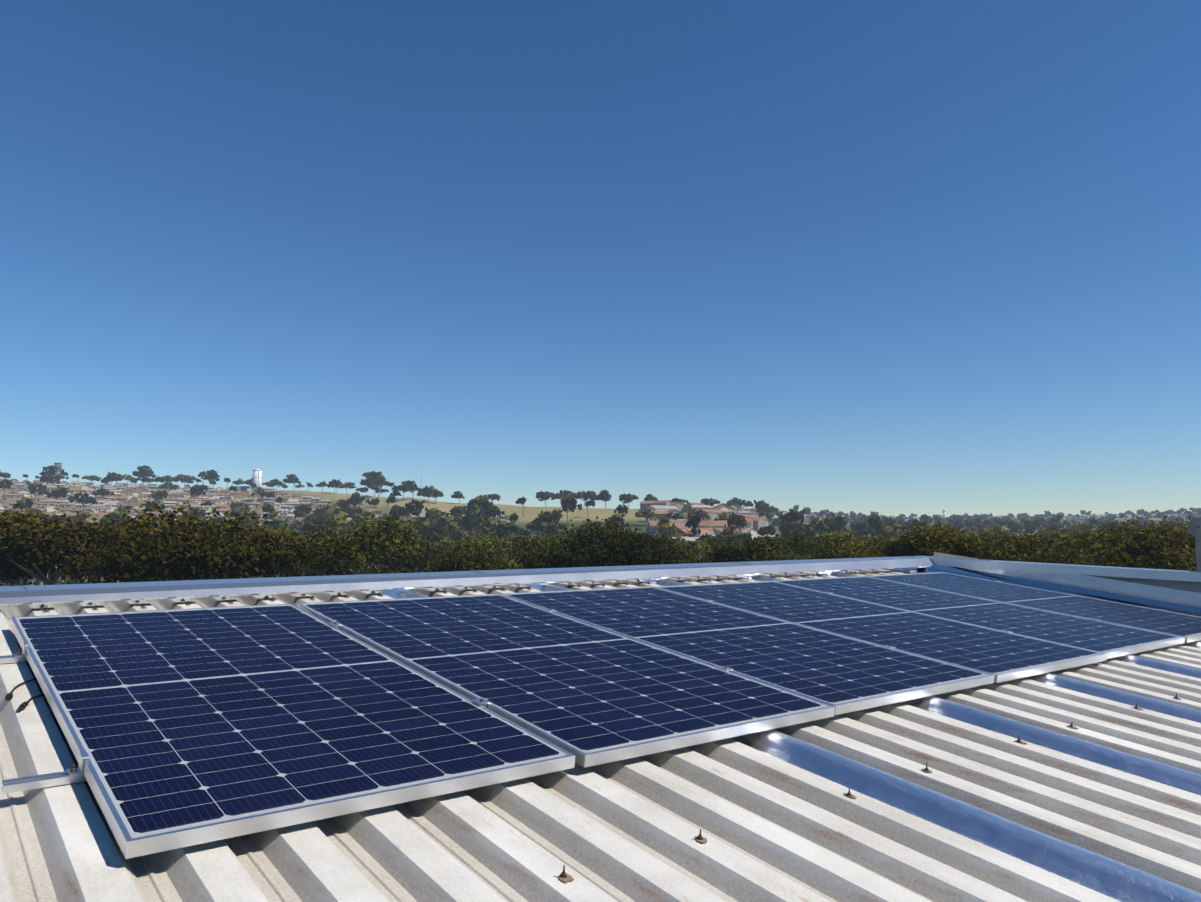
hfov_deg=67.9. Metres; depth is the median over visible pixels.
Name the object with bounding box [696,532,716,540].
tree
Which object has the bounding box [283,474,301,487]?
skyline tree
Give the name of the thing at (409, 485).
crest tree
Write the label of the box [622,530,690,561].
bush
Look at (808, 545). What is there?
bush
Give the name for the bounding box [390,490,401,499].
crest tree
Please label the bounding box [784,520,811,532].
tree
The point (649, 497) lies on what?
skyline tree
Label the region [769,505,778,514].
tree
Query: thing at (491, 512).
tree
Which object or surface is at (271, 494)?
tree
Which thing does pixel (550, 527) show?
tree
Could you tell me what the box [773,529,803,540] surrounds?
tree
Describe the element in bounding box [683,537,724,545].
tree
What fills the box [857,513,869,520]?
tree
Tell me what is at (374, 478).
skyline tree
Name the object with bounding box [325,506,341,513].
tree
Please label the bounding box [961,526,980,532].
tree
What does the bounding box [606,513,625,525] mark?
tree
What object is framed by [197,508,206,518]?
tree
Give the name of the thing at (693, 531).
tree
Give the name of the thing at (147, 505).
tree
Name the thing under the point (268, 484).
crest tree
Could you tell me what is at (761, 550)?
bush
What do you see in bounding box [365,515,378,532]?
tree
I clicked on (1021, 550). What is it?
bush
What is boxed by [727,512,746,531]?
tree
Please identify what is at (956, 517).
tree
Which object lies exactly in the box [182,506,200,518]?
tree
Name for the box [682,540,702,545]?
tree
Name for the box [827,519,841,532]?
tree
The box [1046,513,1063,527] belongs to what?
tree
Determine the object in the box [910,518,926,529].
tree
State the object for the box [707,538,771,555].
tree
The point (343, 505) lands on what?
tree
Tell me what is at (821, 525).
tree
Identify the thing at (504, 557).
tree
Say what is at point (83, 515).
tree
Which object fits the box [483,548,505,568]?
tree
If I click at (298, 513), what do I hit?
tree
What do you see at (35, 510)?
tree
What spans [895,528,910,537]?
tree
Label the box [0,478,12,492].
tree
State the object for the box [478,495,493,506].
tree
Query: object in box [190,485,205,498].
tree
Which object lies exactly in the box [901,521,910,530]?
tree
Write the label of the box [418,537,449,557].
bush
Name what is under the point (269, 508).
tree
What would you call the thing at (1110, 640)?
solar panel
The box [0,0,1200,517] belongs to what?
sky
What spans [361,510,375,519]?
tree
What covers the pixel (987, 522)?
tree
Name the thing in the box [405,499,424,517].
tree
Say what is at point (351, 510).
tree
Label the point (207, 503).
tree
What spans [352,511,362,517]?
tree
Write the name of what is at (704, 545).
tree
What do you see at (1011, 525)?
tree
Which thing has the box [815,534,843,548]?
tree
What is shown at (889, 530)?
tree
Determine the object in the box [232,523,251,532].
tree
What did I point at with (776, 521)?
tree
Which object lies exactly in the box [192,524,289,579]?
bush
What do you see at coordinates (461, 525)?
tree
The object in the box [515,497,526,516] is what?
tree
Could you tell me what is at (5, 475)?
crest tree
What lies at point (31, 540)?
bush
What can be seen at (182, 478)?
skyline tree
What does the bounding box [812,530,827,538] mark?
tree
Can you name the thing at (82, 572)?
bush
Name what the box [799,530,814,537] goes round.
tree
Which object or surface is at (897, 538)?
tree
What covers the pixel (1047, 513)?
tree
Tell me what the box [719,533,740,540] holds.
tree
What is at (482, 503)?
tree
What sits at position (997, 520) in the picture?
tree
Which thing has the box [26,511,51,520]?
tree
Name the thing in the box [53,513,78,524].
tree
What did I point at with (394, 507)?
tree
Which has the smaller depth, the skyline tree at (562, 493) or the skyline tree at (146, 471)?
the skyline tree at (562, 493)
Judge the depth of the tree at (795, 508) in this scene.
1594.82 m
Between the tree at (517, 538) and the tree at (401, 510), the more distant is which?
the tree at (401, 510)
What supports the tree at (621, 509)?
on the terrain ground
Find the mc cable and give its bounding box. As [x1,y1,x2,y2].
[5,678,43,710]
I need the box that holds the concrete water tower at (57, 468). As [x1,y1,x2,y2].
[54,463,61,483]
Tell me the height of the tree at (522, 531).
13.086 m
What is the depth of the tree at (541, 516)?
525.76 m
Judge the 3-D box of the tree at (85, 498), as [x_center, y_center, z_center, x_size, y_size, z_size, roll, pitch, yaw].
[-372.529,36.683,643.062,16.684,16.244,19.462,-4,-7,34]
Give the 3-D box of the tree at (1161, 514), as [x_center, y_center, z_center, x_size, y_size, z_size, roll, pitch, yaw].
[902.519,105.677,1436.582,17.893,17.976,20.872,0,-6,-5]
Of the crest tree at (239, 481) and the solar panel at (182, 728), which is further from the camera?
the crest tree at (239, 481)
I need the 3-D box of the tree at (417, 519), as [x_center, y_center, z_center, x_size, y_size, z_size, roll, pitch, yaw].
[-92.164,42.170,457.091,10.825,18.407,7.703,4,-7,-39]
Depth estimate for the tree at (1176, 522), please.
771.34 m
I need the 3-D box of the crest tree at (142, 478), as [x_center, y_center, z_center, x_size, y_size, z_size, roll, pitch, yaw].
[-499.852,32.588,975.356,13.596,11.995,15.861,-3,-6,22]
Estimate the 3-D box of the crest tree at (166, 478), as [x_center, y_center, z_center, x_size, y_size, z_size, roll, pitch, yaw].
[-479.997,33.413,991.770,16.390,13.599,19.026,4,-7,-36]
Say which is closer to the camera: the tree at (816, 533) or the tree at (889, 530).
the tree at (889, 530)
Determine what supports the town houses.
on the terrain ground
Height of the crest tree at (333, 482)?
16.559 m
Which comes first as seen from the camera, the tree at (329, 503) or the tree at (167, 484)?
the tree at (329, 503)
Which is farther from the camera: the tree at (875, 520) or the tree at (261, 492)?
the tree at (261, 492)
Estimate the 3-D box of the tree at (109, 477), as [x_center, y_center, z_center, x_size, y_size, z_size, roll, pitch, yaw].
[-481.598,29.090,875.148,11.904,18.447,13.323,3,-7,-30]
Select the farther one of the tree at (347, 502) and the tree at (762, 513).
the tree at (762, 513)
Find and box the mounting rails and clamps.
[0,581,1166,793]
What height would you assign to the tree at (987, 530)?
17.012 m
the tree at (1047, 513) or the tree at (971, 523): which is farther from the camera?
the tree at (1047, 513)
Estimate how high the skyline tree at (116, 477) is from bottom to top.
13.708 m
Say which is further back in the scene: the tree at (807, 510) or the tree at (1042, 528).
the tree at (807, 510)
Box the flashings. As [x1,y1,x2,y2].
[0,552,1200,619]
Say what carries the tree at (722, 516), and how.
on the terrain ground
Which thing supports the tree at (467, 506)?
on the terrain ground
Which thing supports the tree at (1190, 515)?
on the terrain ground
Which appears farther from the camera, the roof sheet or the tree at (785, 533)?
the tree at (785, 533)
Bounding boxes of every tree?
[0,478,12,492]
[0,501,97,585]
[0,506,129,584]
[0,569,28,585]
[1,472,10,478]
[12,497,35,509]
[25,507,42,517]
[26,481,49,502]
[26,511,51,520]
[39,465,68,475]
[40,474,53,483]
[46,485,69,502]
[48,515,63,521]
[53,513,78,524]
[54,474,68,479]
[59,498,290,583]
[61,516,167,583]
[68,491,96,509]
[72,511,89,521]
[81,475,101,481]
[91,487,114,498]
[101,510,129,523]
[103,472,116,484]
[109,503,132,513]
[113,474,123,480]
[119,474,133,485]
[130,477,137,490]
[132,465,156,483]
[137,477,150,481]
[142,478,155,483]
[145,501,160,512]
[152,490,167,503]
[154,476,163,489]
[158,481,178,493]
[162,475,174,481]
[173,474,196,484]
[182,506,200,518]
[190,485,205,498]
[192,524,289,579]
[197,471,205,484]
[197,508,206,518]
[200,469,219,488]
[203,501,211,505]
[224,477,230,489]
[228,506,242,517]
[229,486,236,499]
[230,501,249,511]
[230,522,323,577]
[232,478,244,484]
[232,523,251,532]
[235,512,259,527]
[252,486,267,500]
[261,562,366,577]
[262,482,273,487]
[262,503,274,520]
[263,511,279,519]
[263,518,288,526]
[264,523,292,531]
[267,491,275,504]
[270,479,282,489]
[275,496,282,508]
[278,483,287,490]
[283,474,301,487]
[286,517,304,530]
[293,503,311,513]
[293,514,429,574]
[294,509,305,522]
[301,516,325,532]
[302,523,327,535]
[303,517,317,530]
[306,513,316,520]
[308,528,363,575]
[314,501,343,513]
[315,481,327,491]
[316,511,348,536]
[317,510,335,523]
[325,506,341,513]
[327,479,339,493]
[334,499,347,515]
[337,499,354,507]
[339,482,356,491]
[341,521,350,535]
[344,505,363,518]
[347,491,369,505]
[348,517,359,526]
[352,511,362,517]
[355,487,367,492]
[358,515,371,520]
[359,471,393,497]
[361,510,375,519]
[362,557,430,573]
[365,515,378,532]
[367,485,381,495]
[369,497,379,509]
[375,489,389,492]
[377,513,408,534]
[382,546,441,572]
[386,494,395,511]
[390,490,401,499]
[390,504,398,511]
[391,485,412,497]
[395,506,410,518]
[399,480,422,498]
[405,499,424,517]
[405,519,419,532]
[411,516,435,537]
[412,509,421,516]
[414,516,420,528]
[417,485,435,506]
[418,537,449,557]
[420,520,448,538]
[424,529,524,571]
[425,507,445,519]
[427,488,443,503]
[433,515,453,524]
[442,523,464,540]
[445,506,463,518]
[446,520,466,531]
[451,491,464,503]
[453,515,463,521]
[454,521,466,540]
[454,528,467,535]
[454,534,505,554]
[461,534,476,539]
[462,499,473,509]
[463,508,489,529]
[467,503,483,513]
[468,496,488,509]
[470,517,499,536]
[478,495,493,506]
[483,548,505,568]
[484,494,500,500]
[484,507,498,518]
[487,547,521,568]
[489,505,505,515]
[492,520,518,538]
[500,532,517,540]
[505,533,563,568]
[505,534,517,544]
[507,534,528,546]
[509,512,517,521]
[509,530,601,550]
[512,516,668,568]
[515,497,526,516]
[519,527,530,536]
[527,519,545,533]
[535,510,549,521]
[536,491,554,506]
[542,520,564,537]
[543,511,558,524]
[545,509,562,525]
[551,490,572,506]
[557,522,566,529]
[560,495,581,523]
[571,490,595,507]
[579,517,609,537]
[585,500,594,517]
[594,490,611,507]
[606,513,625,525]
[608,515,625,529]
[614,504,627,513]
[619,493,638,508]
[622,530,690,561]
[635,508,659,525]
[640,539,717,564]
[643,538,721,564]
[644,494,658,500]
[656,517,674,525]
[657,522,681,535]
[659,534,678,543]
[662,512,687,518]
[671,498,688,502]
[676,536,685,543]
[679,532,692,536]
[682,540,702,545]
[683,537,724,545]
[685,513,700,536]
[687,508,710,519]
[689,527,700,534]
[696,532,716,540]
[697,543,713,560]
[700,498,720,506]
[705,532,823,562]
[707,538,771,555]
[711,533,724,539]
[713,512,728,520]
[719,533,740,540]
[720,524,737,535]
[726,497,738,505]
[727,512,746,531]
[735,532,752,541]
[736,499,750,506]
[745,500,753,509]
[754,500,770,512]
[757,525,775,535]
[758,510,770,516]
[765,512,775,522]
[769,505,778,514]
[771,517,780,531]
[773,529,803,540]
[777,536,857,550]
[778,509,804,527]
[778,522,785,530]
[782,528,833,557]
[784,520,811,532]
[792,504,798,510]
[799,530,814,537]
[802,507,810,519]
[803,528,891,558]
[806,517,842,533]
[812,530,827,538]
[813,518,822,534]
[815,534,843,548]
[825,511,832,517]
[827,513,848,531]
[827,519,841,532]
[836,535,856,542]
[850,520,870,531]
[853,523,866,530]
[856,538,878,549]
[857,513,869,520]
[862,526,879,537]
[868,514,883,527]
[868,532,917,555]
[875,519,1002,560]
[875,524,885,533]
[877,522,903,538]
[882,516,892,525]
[883,519,902,530]
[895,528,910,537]
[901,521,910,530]
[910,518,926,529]
[919,514,928,520]
[924,517,932,523]
[932,515,939,521]
[932,523,950,530]
[947,521,955,527]
[949,514,963,519]
[951,519,964,528]
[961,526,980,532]
[965,519,977,526]
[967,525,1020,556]
[972,526,1002,536]
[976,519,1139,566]
[983,518,992,527]
[993,516,1002,523]
[1003,519,1022,532]
[1006,521,1024,535]
[1020,518,1038,530]
[1025,525,1034,534]
[1033,517,1042,526]
[1034,526,1056,535]
[1036,541,1095,564]
[1044,510,1052,519]
[1045,521,1060,533]
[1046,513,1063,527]
[1056,532,1097,565]
[1064,525,1080,534]
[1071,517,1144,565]
[1071,521,1096,532]
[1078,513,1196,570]
[1088,518,1099,526]
[1097,520,1121,530]
[1124,517,1145,526]
[1137,517,1150,521]
[1142,511,1151,519]
[1154,511,1165,520]
[1155,523,1172,529]
[1163,520,1179,526]
[1175,517,1185,522]
[1185,513,1197,519]
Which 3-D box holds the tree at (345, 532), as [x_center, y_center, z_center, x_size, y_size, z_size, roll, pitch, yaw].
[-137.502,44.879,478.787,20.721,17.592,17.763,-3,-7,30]
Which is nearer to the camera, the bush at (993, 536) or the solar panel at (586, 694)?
the solar panel at (586, 694)
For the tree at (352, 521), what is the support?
on the terrain ground
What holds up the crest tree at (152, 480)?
on the terrain ground
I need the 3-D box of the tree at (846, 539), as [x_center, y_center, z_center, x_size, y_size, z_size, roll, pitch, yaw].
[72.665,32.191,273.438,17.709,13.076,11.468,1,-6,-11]
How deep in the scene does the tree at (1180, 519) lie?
1047.15 m
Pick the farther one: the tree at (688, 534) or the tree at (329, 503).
the tree at (329, 503)
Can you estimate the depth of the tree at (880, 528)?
468.06 m
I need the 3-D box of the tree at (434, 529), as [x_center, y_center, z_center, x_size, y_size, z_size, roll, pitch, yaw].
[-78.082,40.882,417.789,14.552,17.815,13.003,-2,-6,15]
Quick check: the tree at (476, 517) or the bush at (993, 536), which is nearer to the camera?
the bush at (993, 536)
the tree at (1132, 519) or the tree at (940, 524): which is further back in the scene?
the tree at (1132, 519)
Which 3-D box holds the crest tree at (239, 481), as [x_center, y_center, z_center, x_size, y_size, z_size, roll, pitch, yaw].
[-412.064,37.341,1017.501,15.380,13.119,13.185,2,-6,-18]
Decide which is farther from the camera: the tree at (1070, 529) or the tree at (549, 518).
the tree at (1070, 529)
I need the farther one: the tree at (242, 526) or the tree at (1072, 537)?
the tree at (242, 526)
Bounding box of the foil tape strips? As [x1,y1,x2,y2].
[397,572,1200,901]
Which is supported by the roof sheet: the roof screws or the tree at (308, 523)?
the roof screws
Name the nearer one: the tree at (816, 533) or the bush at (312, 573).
the bush at (312, 573)
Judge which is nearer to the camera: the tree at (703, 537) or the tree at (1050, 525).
the tree at (703, 537)
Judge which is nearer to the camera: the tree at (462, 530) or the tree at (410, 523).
the tree at (462, 530)
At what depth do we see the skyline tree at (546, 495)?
785.59 m
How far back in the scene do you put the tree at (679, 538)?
315.09 m
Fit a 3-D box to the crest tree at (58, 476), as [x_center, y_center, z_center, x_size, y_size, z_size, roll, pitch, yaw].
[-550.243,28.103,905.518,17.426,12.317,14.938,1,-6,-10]
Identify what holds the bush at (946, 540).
on the terrain ground
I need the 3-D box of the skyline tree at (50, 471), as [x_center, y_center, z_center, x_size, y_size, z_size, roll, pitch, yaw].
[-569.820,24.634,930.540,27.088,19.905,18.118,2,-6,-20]
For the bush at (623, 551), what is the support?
on the terrain ground
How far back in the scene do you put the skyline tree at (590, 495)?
761.40 m
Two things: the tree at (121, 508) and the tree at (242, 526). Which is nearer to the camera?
the tree at (242, 526)
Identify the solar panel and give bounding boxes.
[11,604,574,858]
[298,594,834,767]
[501,586,993,714]
[654,581,1106,682]
[770,576,1184,658]
[867,572,1200,642]
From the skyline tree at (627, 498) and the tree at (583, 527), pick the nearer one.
the tree at (583, 527)
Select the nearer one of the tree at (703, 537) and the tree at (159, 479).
the tree at (703, 537)
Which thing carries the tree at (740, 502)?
on the terrain ground
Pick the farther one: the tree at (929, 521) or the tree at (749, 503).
the tree at (929, 521)
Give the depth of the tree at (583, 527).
419.64 m
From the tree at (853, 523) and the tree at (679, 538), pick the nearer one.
the tree at (679, 538)
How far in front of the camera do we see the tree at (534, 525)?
446.78 m
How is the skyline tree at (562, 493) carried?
on the terrain ground
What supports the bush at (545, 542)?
on the terrain ground
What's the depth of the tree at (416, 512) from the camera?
560.33 m
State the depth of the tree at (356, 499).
707.61 m
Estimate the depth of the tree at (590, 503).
633.12 m
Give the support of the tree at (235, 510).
on the terrain ground
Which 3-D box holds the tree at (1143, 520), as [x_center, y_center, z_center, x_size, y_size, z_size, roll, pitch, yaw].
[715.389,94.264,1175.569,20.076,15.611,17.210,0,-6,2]
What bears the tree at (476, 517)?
on the terrain ground
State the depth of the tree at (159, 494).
757.67 m
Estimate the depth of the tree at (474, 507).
567.84 m
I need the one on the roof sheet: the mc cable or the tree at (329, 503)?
the mc cable
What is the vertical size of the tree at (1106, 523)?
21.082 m
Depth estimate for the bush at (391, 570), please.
143.87 m
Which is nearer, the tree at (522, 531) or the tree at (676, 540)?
the tree at (676, 540)
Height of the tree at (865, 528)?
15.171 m
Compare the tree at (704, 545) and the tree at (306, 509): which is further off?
the tree at (306, 509)
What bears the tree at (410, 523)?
on the terrain ground
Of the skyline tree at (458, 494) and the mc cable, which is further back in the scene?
the skyline tree at (458, 494)
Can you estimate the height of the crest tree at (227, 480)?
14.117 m
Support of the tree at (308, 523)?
on the terrain ground
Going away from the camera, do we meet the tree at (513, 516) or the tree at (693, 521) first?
the tree at (693, 521)
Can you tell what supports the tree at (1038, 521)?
on the terrain ground
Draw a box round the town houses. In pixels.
[0,478,1200,541]
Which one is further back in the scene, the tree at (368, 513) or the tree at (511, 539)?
the tree at (368, 513)
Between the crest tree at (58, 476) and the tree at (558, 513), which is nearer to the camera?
the tree at (558, 513)
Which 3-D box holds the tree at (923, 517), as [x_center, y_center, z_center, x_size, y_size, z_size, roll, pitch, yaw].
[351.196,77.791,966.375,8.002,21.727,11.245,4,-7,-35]
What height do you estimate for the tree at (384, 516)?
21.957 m
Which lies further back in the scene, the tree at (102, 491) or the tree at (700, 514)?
the tree at (102, 491)
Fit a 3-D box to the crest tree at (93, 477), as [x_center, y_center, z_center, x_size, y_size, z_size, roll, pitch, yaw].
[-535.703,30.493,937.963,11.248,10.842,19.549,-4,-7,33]
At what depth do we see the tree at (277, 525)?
439.21 m
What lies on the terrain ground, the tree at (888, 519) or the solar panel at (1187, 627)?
the tree at (888, 519)
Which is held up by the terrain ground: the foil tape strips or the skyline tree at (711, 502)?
the skyline tree at (711, 502)
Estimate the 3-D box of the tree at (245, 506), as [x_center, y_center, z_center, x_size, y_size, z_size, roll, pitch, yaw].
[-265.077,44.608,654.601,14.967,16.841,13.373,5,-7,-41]
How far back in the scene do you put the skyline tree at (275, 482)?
1009.76 m
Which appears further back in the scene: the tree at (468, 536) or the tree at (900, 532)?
the tree at (900, 532)
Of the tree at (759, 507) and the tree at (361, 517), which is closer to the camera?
the tree at (361, 517)
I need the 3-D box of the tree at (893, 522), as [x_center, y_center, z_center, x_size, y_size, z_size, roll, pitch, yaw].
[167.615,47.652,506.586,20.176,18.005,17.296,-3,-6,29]
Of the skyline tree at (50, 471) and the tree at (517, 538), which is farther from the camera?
the skyline tree at (50, 471)
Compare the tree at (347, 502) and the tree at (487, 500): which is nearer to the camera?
the tree at (487, 500)
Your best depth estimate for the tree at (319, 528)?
242.42 m
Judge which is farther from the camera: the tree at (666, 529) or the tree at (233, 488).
the tree at (233, 488)
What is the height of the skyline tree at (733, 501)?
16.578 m
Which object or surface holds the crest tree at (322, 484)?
on the terrain ground
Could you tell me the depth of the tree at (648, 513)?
545.61 m
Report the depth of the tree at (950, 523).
780.21 m
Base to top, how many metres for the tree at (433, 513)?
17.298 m
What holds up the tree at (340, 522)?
on the terrain ground
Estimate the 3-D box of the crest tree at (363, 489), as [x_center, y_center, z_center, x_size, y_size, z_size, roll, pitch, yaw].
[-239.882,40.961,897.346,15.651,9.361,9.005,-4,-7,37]
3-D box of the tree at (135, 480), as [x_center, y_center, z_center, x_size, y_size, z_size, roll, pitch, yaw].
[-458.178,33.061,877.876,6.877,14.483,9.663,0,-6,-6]
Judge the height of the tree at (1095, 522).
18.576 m
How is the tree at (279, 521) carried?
on the terrain ground
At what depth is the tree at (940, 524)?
423.25 m
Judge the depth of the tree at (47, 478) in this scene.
816.18 m
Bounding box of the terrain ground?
[0,483,1200,586]
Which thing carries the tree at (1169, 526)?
on the terrain ground
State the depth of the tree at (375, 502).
674.65 m
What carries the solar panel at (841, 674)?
on the roof sheet
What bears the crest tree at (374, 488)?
on the terrain ground
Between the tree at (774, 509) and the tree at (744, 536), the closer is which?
the tree at (744, 536)
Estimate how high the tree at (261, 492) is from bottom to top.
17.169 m
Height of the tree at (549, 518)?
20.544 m
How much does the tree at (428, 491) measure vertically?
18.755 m
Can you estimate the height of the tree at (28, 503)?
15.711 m
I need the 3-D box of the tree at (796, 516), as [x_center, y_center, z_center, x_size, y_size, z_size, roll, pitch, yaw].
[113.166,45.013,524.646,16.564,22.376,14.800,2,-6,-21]
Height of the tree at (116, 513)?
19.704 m
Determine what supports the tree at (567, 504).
on the terrain ground
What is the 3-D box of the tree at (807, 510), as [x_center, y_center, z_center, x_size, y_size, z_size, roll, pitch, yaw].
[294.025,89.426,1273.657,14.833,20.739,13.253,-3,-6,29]
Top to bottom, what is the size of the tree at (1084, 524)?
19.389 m
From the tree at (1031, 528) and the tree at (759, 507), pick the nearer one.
the tree at (1031, 528)
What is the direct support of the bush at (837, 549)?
on the terrain ground
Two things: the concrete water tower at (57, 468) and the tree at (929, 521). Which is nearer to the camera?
the concrete water tower at (57, 468)
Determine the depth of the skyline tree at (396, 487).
830.04 m
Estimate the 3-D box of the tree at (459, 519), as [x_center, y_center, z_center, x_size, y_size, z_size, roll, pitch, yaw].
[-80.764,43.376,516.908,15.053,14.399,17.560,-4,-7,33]
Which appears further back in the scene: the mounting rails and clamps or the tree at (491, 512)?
the tree at (491, 512)
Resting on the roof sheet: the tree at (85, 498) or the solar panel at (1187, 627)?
the solar panel at (1187, 627)
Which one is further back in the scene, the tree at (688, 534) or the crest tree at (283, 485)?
the crest tree at (283, 485)
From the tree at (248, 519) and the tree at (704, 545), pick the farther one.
the tree at (248, 519)
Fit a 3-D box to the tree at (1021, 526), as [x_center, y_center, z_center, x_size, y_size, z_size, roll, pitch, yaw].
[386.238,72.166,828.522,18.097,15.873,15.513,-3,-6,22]
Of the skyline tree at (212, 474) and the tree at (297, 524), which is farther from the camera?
the skyline tree at (212, 474)
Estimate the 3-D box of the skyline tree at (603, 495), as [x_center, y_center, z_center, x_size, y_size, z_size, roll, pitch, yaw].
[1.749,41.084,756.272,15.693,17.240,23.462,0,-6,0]
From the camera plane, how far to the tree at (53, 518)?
479.43 m
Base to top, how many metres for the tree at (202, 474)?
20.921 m
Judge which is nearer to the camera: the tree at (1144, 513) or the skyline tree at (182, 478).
the skyline tree at (182, 478)
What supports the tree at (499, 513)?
on the terrain ground
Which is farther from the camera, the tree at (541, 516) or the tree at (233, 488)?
the tree at (233, 488)
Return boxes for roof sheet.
[0,571,1200,901]
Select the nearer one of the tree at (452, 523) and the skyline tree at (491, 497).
the tree at (452, 523)
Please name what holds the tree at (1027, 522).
on the terrain ground
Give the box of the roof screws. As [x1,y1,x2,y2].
[43,571,1179,881]
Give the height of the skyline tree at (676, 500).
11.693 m
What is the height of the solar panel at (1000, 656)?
0.337 m
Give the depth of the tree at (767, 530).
453.41 m
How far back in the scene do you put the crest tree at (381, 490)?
875.07 m
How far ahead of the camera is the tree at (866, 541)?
187.70 m
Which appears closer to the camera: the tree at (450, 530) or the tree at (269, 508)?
the tree at (450, 530)
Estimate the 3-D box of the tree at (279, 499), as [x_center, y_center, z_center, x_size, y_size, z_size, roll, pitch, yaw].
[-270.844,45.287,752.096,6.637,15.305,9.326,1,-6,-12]
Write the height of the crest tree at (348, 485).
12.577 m
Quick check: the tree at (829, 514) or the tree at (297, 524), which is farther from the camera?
the tree at (829, 514)
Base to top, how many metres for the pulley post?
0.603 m
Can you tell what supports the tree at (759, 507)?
on the terrain ground
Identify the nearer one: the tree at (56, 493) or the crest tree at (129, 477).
the tree at (56, 493)
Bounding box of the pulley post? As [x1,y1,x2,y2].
[1187,517,1200,572]
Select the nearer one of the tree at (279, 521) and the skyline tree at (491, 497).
the tree at (279, 521)
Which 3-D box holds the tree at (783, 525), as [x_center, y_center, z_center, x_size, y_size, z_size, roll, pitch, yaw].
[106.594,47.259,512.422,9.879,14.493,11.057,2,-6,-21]
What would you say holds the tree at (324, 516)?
on the terrain ground
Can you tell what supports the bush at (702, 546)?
on the terrain ground
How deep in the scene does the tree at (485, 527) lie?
439.76 m
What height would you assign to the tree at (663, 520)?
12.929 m
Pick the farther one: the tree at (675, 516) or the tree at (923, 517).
the tree at (923, 517)
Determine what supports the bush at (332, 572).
on the terrain ground
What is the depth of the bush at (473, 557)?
81.91 m
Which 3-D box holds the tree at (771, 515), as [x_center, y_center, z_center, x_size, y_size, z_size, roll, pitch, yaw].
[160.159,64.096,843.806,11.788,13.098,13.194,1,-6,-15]
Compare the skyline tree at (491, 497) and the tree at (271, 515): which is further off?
the skyline tree at (491, 497)
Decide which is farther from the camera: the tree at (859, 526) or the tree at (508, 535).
the tree at (859, 526)
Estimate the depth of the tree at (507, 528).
429.10 m
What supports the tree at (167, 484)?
on the terrain ground
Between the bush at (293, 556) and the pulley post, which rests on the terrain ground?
the bush at (293, 556)
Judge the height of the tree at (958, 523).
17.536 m
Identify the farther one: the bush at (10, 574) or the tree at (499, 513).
the tree at (499, 513)
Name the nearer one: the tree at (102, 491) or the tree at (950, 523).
the tree at (102, 491)
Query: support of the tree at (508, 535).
on the terrain ground
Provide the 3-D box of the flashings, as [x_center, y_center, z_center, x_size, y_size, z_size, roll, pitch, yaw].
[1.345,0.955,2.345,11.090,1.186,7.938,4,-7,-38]
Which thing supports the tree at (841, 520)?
on the terrain ground
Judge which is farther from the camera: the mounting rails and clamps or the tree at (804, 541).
the tree at (804, 541)
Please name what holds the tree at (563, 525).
on the terrain ground
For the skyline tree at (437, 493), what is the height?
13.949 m
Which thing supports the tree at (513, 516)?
on the terrain ground
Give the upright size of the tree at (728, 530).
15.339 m
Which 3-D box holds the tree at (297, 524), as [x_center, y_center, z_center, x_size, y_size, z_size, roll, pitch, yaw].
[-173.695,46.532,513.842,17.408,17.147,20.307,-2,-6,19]
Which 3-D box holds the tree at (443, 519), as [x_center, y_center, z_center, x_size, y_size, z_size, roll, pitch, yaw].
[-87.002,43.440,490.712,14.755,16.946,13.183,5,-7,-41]
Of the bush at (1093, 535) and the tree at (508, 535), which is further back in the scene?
the tree at (508, 535)
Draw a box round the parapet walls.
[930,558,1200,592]
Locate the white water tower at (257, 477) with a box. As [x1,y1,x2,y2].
[253,469,261,490]
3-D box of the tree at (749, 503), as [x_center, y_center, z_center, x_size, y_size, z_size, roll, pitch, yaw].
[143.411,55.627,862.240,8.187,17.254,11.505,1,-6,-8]
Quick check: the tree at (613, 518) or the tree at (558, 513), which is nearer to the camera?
the tree at (613, 518)
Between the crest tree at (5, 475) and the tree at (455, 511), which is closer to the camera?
the tree at (455, 511)
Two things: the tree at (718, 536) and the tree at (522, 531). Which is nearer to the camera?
the tree at (718, 536)
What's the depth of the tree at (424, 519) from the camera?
446.57 m
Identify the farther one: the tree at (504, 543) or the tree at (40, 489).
the tree at (40, 489)
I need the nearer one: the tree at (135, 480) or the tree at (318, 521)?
the tree at (318, 521)
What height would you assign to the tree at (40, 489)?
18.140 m
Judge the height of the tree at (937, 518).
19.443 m

